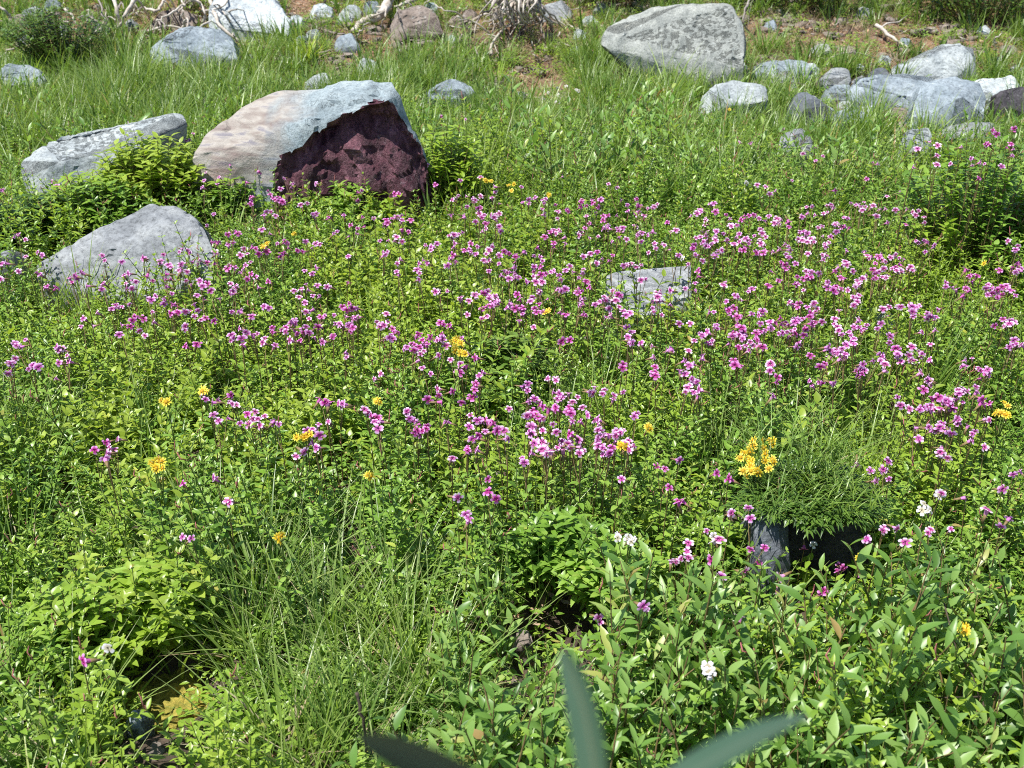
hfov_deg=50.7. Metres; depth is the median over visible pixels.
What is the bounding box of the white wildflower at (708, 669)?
[692,660,720,750]
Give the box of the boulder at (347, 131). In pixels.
[193,81,434,236]
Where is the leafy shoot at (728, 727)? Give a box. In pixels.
[726,719,762,767]
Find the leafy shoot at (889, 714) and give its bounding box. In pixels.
[821,701,903,767]
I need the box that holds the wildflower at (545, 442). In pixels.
[528,437,556,512]
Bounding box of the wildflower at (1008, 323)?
[985,320,1014,382]
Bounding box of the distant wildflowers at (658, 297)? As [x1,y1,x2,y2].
[0,115,1023,397]
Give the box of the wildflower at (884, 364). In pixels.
[861,361,890,447]
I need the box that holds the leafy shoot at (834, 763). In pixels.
[812,744,871,767]
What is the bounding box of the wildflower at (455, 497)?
[441,492,469,578]
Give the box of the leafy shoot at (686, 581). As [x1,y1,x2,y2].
[671,560,716,653]
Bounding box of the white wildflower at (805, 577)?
[795,541,816,602]
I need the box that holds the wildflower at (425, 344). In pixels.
[418,337,434,394]
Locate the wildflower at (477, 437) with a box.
[470,432,486,508]
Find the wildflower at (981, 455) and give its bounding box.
[974,396,994,466]
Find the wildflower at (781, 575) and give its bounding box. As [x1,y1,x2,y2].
[764,571,791,610]
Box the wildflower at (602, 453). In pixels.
[583,445,612,516]
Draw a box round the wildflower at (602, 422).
[588,414,607,506]
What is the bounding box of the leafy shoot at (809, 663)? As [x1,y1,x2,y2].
[786,642,817,728]
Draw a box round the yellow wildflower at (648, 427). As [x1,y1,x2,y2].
[631,422,660,506]
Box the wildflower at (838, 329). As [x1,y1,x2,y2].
[831,322,842,379]
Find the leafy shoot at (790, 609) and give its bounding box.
[727,591,801,662]
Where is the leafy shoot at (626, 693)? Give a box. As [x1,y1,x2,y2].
[607,667,654,761]
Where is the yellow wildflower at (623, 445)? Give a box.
[609,441,635,513]
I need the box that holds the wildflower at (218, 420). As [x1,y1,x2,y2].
[208,411,235,493]
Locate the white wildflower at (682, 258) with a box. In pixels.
[677,256,685,284]
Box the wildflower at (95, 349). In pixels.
[91,324,106,384]
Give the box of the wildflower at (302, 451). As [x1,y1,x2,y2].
[289,446,313,531]
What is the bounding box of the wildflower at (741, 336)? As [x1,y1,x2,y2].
[731,332,747,408]
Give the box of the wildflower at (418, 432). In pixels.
[408,426,430,492]
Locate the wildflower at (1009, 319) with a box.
[999,317,1018,398]
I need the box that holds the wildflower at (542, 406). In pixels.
[535,399,555,486]
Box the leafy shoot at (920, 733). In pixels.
[893,722,931,765]
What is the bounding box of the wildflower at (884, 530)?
[862,524,890,615]
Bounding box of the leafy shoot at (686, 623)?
[655,593,708,638]
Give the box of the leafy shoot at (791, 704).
[766,685,802,761]
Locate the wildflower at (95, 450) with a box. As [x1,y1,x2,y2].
[89,438,115,538]
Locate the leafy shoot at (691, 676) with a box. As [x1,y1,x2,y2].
[686,646,723,722]
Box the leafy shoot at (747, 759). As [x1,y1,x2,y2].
[745,720,752,767]
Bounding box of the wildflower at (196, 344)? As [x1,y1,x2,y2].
[181,341,201,406]
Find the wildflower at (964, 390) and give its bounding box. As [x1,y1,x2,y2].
[939,386,970,454]
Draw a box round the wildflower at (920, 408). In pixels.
[897,403,934,480]
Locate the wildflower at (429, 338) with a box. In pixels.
[423,332,444,391]
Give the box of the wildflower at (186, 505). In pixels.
[180,480,204,532]
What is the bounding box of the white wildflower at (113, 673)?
[101,643,140,751]
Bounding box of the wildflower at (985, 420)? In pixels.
[958,416,991,505]
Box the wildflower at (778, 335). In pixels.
[768,327,786,395]
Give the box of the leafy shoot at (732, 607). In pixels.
[726,580,763,665]
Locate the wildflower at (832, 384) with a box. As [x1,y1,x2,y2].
[823,379,839,439]
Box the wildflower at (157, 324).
[150,310,169,388]
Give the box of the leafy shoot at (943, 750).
[853,742,977,767]
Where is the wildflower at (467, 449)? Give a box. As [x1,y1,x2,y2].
[453,445,475,534]
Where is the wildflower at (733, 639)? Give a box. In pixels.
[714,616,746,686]
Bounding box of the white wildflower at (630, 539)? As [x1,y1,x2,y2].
[612,531,638,625]
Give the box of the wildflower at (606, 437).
[591,426,615,509]
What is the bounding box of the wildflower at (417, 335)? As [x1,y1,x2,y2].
[403,331,425,390]
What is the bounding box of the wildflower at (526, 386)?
[514,380,533,459]
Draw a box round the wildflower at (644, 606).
[622,600,649,679]
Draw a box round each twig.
[355,692,368,758]
[902,603,1004,746]
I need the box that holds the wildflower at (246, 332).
[242,327,267,409]
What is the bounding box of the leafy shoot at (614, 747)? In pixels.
[604,703,636,767]
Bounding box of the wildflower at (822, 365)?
[808,361,829,441]
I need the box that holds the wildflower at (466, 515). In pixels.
[452,510,475,629]
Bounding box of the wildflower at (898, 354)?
[885,351,906,415]
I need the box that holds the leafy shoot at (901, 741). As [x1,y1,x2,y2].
[871,701,939,766]
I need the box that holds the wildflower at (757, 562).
[744,559,763,603]
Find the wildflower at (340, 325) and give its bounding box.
[331,321,352,393]
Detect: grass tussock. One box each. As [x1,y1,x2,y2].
[0,44,52,73]
[0,52,28,87]
[0,83,85,155]
[0,89,47,120]
[0,366,124,487]
[0,433,92,582]
[0,578,76,714]
[0,589,211,767]
[1,66,66,111]
[27,102,113,144]
[34,48,70,77]
[42,57,139,110]
[54,112,118,135]
[74,441,338,568]
[79,38,167,69]
[100,77,202,118]
[104,100,212,137]
[113,521,329,686]
[122,49,197,87]
[141,76,187,115]
[143,439,365,607]
[154,599,405,767]
[171,61,237,96]
[199,605,468,767]
[204,51,237,71]
[208,521,426,692]
[212,64,282,101]
[225,53,279,84]
[237,29,283,64]
[255,22,305,55]
[262,464,500,624]
[274,24,333,66]
[286,528,542,731]
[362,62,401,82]
[366,38,432,69]
[415,48,487,85]
[429,145,490,220]
[433,100,510,139]
[444,84,501,120]
[447,101,566,163]
[455,49,505,77]
[456,49,527,86]
[467,69,542,121]
[474,90,563,141]
[490,61,567,116]
[495,138,629,218]
[504,95,564,136]
[516,133,649,197]
[519,143,586,191]
[527,115,617,161]
[539,38,636,89]
[554,76,663,133]
[568,117,664,178]
[573,101,658,160]
[602,125,719,202]
[604,113,700,159]
[606,61,696,106]
[617,82,681,118]
[633,66,692,106]
[641,363,809,490]
[648,83,713,127]
[650,137,702,167]
[666,57,719,100]
[669,94,746,144]
[675,156,737,200]
[681,134,760,169]
[691,106,754,131]
[705,349,888,456]
[707,375,924,476]
[744,20,796,54]
[772,33,848,88]
[789,369,966,493]
[818,36,870,72]
[838,81,907,117]
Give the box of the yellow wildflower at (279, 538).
[271,531,303,634]
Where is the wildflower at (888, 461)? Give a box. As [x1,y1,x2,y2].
[866,456,894,535]
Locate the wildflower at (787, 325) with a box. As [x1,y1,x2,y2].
[782,321,804,396]
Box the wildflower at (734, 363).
[729,358,746,444]
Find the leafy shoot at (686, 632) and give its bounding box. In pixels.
[659,595,708,687]
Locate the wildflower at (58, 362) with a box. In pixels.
[55,358,80,420]
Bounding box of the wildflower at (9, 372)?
[4,360,31,442]
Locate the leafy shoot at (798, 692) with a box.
[777,671,844,767]
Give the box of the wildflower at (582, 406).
[566,399,589,495]
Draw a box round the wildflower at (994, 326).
[973,317,1006,382]
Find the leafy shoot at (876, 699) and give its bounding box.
[852,659,908,767]
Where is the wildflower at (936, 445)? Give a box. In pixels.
[922,420,945,499]
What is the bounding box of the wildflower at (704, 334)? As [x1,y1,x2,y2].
[693,328,715,397]
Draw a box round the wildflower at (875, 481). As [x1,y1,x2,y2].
[862,466,878,538]
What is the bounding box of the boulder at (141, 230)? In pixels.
[37,205,224,317]
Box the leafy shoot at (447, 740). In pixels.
[440,690,473,757]
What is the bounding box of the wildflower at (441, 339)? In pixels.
[428,334,447,414]
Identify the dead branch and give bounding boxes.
[0,6,13,18]
[98,0,108,30]
[112,0,121,31]
[113,0,136,34]
[129,0,149,17]
[132,0,165,17]
[148,25,180,31]
[153,18,165,34]
[155,0,185,21]
[176,6,186,16]
[181,17,188,27]
[186,0,208,13]
[196,0,206,25]
[200,21,220,27]
[205,0,227,11]
[208,0,243,43]
[355,22,370,39]
[381,7,387,26]
[392,0,416,8]
[435,4,464,18]
[453,16,469,33]
[460,19,489,33]
[469,13,497,22]
[486,27,503,56]
[742,0,752,34]
[826,52,877,60]
[875,16,907,46]
[992,33,1001,47]
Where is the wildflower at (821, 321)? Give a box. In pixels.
[806,309,826,375]
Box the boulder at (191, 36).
[150,26,241,72]
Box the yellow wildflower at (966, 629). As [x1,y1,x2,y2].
[932,621,970,720]
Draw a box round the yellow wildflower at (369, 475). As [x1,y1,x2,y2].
[359,470,385,576]
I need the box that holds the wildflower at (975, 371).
[952,357,979,419]
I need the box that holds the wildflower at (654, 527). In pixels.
[648,463,671,549]
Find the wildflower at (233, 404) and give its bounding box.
[226,400,250,464]
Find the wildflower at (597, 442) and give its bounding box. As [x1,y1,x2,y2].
[581,433,605,513]
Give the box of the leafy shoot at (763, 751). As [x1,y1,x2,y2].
[744,744,776,767]
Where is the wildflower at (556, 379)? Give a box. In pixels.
[543,375,564,445]
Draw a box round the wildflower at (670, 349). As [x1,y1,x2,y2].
[650,345,674,433]
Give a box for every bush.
[0,1,114,67]
[0,194,92,259]
[0,573,159,684]
[34,170,161,236]
[87,127,208,212]
[98,557,232,656]
[185,176,266,230]
[282,180,411,237]
[420,123,489,214]
[461,330,564,417]
[494,504,612,592]
[552,524,674,615]
[594,0,648,7]
[695,522,750,581]
[760,0,842,9]
[882,135,1023,280]
[927,0,1023,22]
[996,182,1023,263]
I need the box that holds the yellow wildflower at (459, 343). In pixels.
[445,335,470,415]
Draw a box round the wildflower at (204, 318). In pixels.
[201,315,231,384]
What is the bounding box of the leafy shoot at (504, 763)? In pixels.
[497,708,543,767]
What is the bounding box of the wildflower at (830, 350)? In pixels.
[803,347,836,416]
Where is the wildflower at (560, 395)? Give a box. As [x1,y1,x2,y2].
[552,389,566,468]
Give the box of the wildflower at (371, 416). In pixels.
[368,412,397,496]
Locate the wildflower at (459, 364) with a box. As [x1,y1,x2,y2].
[447,357,469,447]
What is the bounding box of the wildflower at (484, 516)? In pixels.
[465,475,499,542]
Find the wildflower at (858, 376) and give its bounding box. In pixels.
[845,366,865,454]
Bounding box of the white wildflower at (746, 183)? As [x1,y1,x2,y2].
[739,180,748,211]
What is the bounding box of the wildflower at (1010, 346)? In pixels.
[987,343,1021,415]
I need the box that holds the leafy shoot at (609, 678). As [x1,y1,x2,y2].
[599,666,657,755]
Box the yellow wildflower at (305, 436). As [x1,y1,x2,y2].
[293,429,322,521]
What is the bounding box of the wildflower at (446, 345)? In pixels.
[429,342,450,416]
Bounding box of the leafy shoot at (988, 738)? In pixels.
[970,711,1004,767]
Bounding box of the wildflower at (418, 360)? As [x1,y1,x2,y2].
[409,349,426,415]
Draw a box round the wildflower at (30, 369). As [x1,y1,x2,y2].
[25,362,50,429]
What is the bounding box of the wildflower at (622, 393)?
[610,389,628,477]
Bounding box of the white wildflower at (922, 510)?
[902,500,932,592]
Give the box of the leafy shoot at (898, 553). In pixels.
[895,539,923,636]
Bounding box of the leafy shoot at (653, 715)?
[642,656,677,763]
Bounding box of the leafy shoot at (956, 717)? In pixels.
[914,675,973,766]
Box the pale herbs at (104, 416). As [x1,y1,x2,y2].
[0,64,1023,767]
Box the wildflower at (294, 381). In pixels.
[279,325,298,398]
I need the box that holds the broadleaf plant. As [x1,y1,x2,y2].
[355,649,808,767]
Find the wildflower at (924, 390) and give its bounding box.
[917,385,934,458]
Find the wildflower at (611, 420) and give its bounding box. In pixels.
[609,392,624,470]
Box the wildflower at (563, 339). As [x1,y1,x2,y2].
[556,336,573,389]
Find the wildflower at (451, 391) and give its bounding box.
[444,388,464,473]
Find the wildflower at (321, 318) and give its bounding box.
[311,314,331,388]
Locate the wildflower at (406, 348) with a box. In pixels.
[396,344,411,408]
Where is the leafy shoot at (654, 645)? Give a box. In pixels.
[646,637,694,677]
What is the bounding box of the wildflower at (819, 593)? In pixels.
[798,586,828,622]
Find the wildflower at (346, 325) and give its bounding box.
[339,314,361,381]
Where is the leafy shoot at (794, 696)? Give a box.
[790,689,826,747]
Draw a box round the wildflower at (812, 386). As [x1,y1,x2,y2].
[803,378,819,440]
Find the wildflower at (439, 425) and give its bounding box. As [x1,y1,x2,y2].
[429,393,449,477]
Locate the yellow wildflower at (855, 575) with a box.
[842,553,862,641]
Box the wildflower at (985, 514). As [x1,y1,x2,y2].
[964,506,992,594]
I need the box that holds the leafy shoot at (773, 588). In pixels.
[749,556,793,638]
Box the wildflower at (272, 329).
[262,325,281,411]
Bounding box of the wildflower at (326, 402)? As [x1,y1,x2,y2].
[313,396,342,480]
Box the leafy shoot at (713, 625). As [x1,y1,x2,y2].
[695,618,732,716]
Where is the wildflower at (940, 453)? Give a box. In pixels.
[923,449,952,546]
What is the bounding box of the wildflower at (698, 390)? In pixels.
[688,384,713,468]
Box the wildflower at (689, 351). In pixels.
[665,338,697,430]
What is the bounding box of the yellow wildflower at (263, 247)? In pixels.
[260,242,281,301]
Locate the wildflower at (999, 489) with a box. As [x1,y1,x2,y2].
[976,484,1008,572]
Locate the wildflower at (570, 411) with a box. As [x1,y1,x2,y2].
[563,404,583,486]
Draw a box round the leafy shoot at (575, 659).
[562,652,604,737]
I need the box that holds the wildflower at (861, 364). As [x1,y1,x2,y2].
[850,361,868,450]
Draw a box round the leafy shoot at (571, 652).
[549,633,591,728]
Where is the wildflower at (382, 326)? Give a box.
[371,320,389,396]
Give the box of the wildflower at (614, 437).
[601,427,623,526]
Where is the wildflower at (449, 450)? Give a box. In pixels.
[439,420,459,514]
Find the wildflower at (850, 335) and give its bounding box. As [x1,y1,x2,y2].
[830,323,857,406]
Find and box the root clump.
[471,0,572,39]
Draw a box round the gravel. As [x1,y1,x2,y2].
[0,0,1022,156]
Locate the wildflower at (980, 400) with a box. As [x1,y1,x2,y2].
[953,395,987,492]
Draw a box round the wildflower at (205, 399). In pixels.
[201,396,226,476]
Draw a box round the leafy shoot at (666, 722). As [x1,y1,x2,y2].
[657,700,688,756]
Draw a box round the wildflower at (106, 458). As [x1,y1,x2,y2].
[99,449,133,536]
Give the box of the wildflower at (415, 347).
[407,341,422,411]
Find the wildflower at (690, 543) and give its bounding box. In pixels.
[683,538,702,605]
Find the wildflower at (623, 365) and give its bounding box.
[606,361,627,457]
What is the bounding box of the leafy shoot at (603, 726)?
[562,700,633,766]
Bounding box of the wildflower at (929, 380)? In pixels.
[905,374,937,447]
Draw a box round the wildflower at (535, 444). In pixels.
[511,438,541,516]
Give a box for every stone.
[0,63,48,91]
[0,250,30,295]
[8,14,27,27]
[22,6,43,20]
[44,0,62,10]
[125,19,140,30]
[126,709,155,740]
[290,15,304,25]
[305,73,329,89]
[306,29,320,41]
[310,3,333,21]
[334,33,359,53]
[336,12,353,25]
[339,5,361,20]
[359,58,376,76]
[362,1,379,15]
[425,2,436,11]
[426,79,474,109]
[447,15,460,26]
[463,9,477,18]
[512,629,533,664]
[539,0,572,23]
[573,29,586,39]
[582,15,598,24]
[593,2,609,15]
[698,80,767,120]
[747,59,813,82]
[764,20,776,31]
[769,71,795,88]
[778,128,813,173]
[785,92,832,126]
[806,44,831,57]
[808,63,819,77]
[817,68,850,88]
[821,84,849,105]
[832,108,867,131]
[835,101,849,109]
[841,46,855,55]
[850,75,865,86]
[855,7,872,19]
[866,68,888,76]
[867,312,895,342]
[879,55,890,66]
[889,108,906,119]
[895,98,908,109]
[896,128,931,165]
[899,38,909,47]
[934,75,949,79]
[937,122,994,143]
[977,25,990,34]
[985,87,1023,125]
[999,45,1016,57]
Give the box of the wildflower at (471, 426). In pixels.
[454,417,482,502]
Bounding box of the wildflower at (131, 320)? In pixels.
[126,317,140,390]
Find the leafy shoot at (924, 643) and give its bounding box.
[852,636,929,668]
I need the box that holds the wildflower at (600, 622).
[587,613,606,680]
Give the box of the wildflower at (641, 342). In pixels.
[625,340,645,408]
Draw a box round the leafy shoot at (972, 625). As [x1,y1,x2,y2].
[940,582,994,702]
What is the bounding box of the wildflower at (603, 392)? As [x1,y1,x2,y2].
[582,387,611,459]
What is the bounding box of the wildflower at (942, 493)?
[907,490,946,563]
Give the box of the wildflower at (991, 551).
[977,516,1013,630]
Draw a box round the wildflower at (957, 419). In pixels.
[932,415,962,489]
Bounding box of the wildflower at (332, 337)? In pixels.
[326,333,343,405]
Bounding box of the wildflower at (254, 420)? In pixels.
[250,416,272,504]
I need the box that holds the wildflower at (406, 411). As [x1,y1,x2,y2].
[391,407,418,471]
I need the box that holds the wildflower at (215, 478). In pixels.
[212,473,240,545]
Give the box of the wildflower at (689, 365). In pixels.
[677,361,693,436]
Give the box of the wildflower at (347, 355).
[335,350,353,408]
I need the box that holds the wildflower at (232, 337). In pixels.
[226,332,247,403]
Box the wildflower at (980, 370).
[963,368,992,436]
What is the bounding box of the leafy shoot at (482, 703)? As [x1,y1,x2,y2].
[459,680,516,758]
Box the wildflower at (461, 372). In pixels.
[453,361,473,432]
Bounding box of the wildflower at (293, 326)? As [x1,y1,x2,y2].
[281,319,299,391]
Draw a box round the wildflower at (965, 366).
[935,356,969,435]
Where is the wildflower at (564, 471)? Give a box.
[552,440,572,510]
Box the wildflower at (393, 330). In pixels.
[388,326,405,384]
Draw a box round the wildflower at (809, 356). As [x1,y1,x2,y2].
[790,352,814,410]
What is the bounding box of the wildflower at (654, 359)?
[644,343,664,434]
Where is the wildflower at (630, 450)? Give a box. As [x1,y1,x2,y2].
[606,440,637,526]
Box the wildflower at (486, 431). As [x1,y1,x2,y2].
[475,419,498,494]
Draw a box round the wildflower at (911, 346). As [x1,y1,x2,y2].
[900,342,924,421]
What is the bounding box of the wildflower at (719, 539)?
[701,528,727,583]
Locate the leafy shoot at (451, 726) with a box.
[444,708,512,759]
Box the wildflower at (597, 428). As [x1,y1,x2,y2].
[586,416,604,501]
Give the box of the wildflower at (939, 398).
[929,393,947,473]
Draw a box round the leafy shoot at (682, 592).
[662,565,705,680]
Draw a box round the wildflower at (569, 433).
[566,429,585,505]
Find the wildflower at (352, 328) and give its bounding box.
[342,322,359,392]
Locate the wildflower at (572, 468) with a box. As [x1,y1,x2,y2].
[557,435,585,507]
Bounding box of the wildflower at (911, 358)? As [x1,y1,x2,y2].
[893,351,924,431]
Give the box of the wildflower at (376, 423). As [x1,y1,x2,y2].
[370,417,395,506]
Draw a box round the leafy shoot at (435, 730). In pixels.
[426,706,475,760]
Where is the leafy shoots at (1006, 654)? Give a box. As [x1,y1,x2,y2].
[0,46,1023,767]
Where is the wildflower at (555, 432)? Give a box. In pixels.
[541,421,561,510]
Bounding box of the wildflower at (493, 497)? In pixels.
[477,486,501,566]
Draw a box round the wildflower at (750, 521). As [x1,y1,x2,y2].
[733,504,760,599]
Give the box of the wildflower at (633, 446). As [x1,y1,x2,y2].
[616,437,639,505]
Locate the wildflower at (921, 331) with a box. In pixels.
[908,329,926,386]
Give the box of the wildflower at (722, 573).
[700,569,726,676]
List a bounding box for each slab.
[21,113,186,198]
[208,0,291,41]
[604,266,691,337]
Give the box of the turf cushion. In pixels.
[698,381,904,538]
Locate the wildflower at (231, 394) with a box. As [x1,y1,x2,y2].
[222,391,242,461]
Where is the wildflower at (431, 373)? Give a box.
[418,365,442,436]
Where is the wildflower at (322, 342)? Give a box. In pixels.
[312,336,337,404]
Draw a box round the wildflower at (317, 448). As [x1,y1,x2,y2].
[305,438,332,524]
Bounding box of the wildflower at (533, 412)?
[529,407,551,483]
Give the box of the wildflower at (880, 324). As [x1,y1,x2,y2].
[862,320,885,399]
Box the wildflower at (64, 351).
[57,345,78,414]
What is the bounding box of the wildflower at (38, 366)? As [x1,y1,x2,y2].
[33,363,66,431]
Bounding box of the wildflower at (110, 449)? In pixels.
[107,436,135,511]
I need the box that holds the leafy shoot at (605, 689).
[596,639,631,760]
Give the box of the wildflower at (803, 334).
[791,325,811,401]
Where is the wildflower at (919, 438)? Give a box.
[894,424,923,519]
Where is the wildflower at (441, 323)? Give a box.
[436,319,457,381]
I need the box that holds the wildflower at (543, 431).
[536,414,557,500]
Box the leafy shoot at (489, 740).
[465,730,504,767]
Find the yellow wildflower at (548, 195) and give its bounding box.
[541,192,551,254]
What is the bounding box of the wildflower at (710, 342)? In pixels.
[698,335,719,396]
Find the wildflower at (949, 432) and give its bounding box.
[920,426,957,506]
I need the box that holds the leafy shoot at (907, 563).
[900,539,935,660]
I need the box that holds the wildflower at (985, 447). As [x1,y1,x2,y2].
[965,442,993,516]
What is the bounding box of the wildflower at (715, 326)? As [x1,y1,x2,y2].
[705,323,724,390]
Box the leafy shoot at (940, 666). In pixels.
[891,649,954,726]
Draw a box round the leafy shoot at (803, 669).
[757,660,806,753]
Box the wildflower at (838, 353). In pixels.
[820,350,849,434]
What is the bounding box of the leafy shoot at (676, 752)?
[662,683,694,761]
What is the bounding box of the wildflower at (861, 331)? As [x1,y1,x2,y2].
[847,323,869,384]
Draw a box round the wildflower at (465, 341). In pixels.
[448,336,469,393]
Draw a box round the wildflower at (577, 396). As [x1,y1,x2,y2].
[565,392,582,465]
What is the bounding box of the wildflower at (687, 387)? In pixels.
[670,383,695,456]
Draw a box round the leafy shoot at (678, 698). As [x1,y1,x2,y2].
[650,629,704,745]
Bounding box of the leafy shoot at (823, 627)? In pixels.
[818,579,856,650]
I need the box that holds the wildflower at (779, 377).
[767,373,787,453]
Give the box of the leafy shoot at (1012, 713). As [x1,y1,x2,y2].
[1000,667,1023,758]
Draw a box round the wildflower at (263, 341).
[259,336,276,413]
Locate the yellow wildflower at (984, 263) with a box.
[960,260,991,312]
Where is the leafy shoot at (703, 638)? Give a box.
[694,627,748,725]
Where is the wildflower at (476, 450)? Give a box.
[464,435,494,526]
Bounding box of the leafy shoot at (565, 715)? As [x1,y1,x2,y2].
[551,698,568,727]
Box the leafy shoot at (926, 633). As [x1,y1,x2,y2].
[908,606,940,717]
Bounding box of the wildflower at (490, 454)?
[479,416,499,482]
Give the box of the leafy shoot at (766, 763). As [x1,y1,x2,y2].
[762,740,789,767]
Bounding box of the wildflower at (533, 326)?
[528,324,538,372]
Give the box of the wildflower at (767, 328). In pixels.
[752,324,773,383]
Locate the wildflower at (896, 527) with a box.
[864,524,900,596]
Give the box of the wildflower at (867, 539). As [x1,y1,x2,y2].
[842,534,875,641]
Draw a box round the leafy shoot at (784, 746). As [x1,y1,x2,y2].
[743,725,807,767]
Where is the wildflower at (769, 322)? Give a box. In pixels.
[752,312,773,392]
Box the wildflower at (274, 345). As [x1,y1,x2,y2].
[270,342,291,403]
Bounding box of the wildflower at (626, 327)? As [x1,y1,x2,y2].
[618,324,642,393]
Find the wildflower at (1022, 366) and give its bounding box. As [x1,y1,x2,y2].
[1008,351,1023,392]
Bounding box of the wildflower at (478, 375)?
[468,369,491,459]
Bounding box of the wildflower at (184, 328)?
[180,322,201,381]
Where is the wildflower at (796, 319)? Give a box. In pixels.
[777,316,802,401]
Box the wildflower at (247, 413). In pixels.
[243,411,274,471]
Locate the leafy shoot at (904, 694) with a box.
[900,686,921,762]
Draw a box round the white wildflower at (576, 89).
[543,85,579,112]
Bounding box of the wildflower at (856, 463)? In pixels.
[851,454,861,474]
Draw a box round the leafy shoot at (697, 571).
[668,562,701,675]
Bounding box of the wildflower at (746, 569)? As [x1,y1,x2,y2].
[719,566,749,626]
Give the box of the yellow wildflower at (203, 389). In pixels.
[198,385,226,449]
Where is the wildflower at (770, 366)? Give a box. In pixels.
[762,359,779,434]
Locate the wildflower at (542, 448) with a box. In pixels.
[533,445,556,510]
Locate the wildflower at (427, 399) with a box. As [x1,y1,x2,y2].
[421,395,438,472]
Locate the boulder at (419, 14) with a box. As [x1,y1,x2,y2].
[389,5,442,43]
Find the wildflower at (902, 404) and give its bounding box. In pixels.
[891,401,915,491]
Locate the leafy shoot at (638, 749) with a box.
[619,723,663,767]
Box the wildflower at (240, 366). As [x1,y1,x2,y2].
[235,325,252,385]
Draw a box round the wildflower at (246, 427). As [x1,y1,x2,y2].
[236,420,266,485]
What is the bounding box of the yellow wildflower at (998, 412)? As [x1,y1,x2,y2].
[975,400,1011,505]
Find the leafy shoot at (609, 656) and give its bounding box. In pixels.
[587,648,620,713]
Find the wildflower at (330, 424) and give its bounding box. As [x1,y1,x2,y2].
[324,419,348,513]
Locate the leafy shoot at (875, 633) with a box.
[846,592,884,645]
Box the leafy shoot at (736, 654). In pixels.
[730,638,775,759]
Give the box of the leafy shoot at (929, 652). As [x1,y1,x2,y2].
[907,613,942,715]
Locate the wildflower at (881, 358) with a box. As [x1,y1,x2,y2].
[849,351,889,442]
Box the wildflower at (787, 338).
[778,328,798,395]
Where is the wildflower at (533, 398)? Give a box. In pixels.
[517,395,539,465]
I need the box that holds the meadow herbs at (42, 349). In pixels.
[0,43,1023,767]
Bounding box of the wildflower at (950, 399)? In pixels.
[934,394,954,466]
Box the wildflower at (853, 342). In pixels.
[846,336,860,404]
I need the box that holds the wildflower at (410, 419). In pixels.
[405,415,423,492]
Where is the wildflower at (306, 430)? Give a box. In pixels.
[300,422,321,494]
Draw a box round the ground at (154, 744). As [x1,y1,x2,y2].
[0,0,1023,767]
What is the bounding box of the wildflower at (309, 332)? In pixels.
[294,324,321,401]
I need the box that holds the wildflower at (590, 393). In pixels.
[580,386,597,460]
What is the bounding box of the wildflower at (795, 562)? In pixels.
[790,539,808,583]
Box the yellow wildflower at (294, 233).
[290,231,307,282]
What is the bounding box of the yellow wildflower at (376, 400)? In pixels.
[371,397,391,483]
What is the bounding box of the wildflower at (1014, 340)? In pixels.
[992,336,1023,427]
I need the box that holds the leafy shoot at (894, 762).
[886,748,918,767]
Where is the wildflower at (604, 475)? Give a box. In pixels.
[593,444,616,523]
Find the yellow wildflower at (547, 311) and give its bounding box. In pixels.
[541,307,555,369]
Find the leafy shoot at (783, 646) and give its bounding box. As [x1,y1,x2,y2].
[748,637,792,709]
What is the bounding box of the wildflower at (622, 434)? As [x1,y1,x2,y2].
[613,428,627,491]
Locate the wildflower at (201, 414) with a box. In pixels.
[193,393,211,468]
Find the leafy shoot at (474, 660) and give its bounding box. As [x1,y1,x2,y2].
[445,632,488,724]
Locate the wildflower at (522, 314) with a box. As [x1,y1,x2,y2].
[515,312,525,346]
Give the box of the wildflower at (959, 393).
[942,390,964,469]
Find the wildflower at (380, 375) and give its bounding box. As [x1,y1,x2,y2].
[368,370,389,437]
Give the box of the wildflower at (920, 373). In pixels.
[899,368,923,444]
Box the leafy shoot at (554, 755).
[526,742,573,767]
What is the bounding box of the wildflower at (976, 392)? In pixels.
[947,384,980,472]
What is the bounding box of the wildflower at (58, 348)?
[53,343,81,405]
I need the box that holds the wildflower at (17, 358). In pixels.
[4,355,24,425]
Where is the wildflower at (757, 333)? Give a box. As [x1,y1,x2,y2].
[751,329,762,401]
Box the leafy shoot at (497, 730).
[475,659,520,767]
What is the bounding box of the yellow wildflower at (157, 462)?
[145,456,185,558]
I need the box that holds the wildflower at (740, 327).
[714,324,746,393]
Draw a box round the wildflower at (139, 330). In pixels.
[135,326,164,393]
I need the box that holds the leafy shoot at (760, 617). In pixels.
[746,602,788,665]
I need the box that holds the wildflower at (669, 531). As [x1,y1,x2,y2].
[652,483,674,558]
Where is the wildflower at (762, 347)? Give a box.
[751,337,767,402]
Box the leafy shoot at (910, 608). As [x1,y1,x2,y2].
[884,598,941,703]
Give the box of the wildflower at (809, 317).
[801,314,817,390]
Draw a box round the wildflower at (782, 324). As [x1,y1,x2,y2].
[762,315,787,384]
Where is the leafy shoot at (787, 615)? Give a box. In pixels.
[777,592,818,655]
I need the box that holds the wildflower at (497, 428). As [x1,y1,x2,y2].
[486,419,515,530]
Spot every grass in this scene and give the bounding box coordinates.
[0,0,1023,253]
[0,0,1023,767]
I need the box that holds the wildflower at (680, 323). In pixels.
[665,320,693,394]
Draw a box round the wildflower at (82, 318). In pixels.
[78,315,94,384]
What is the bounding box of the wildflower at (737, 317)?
[727,312,742,408]
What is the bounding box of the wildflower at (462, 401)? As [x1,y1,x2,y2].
[450,393,477,466]
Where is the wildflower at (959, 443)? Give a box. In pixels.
[948,423,969,497]
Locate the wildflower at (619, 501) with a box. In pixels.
[601,475,628,538]
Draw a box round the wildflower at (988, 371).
[961,366,992,444]
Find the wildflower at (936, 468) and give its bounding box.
[923,445,948,511]

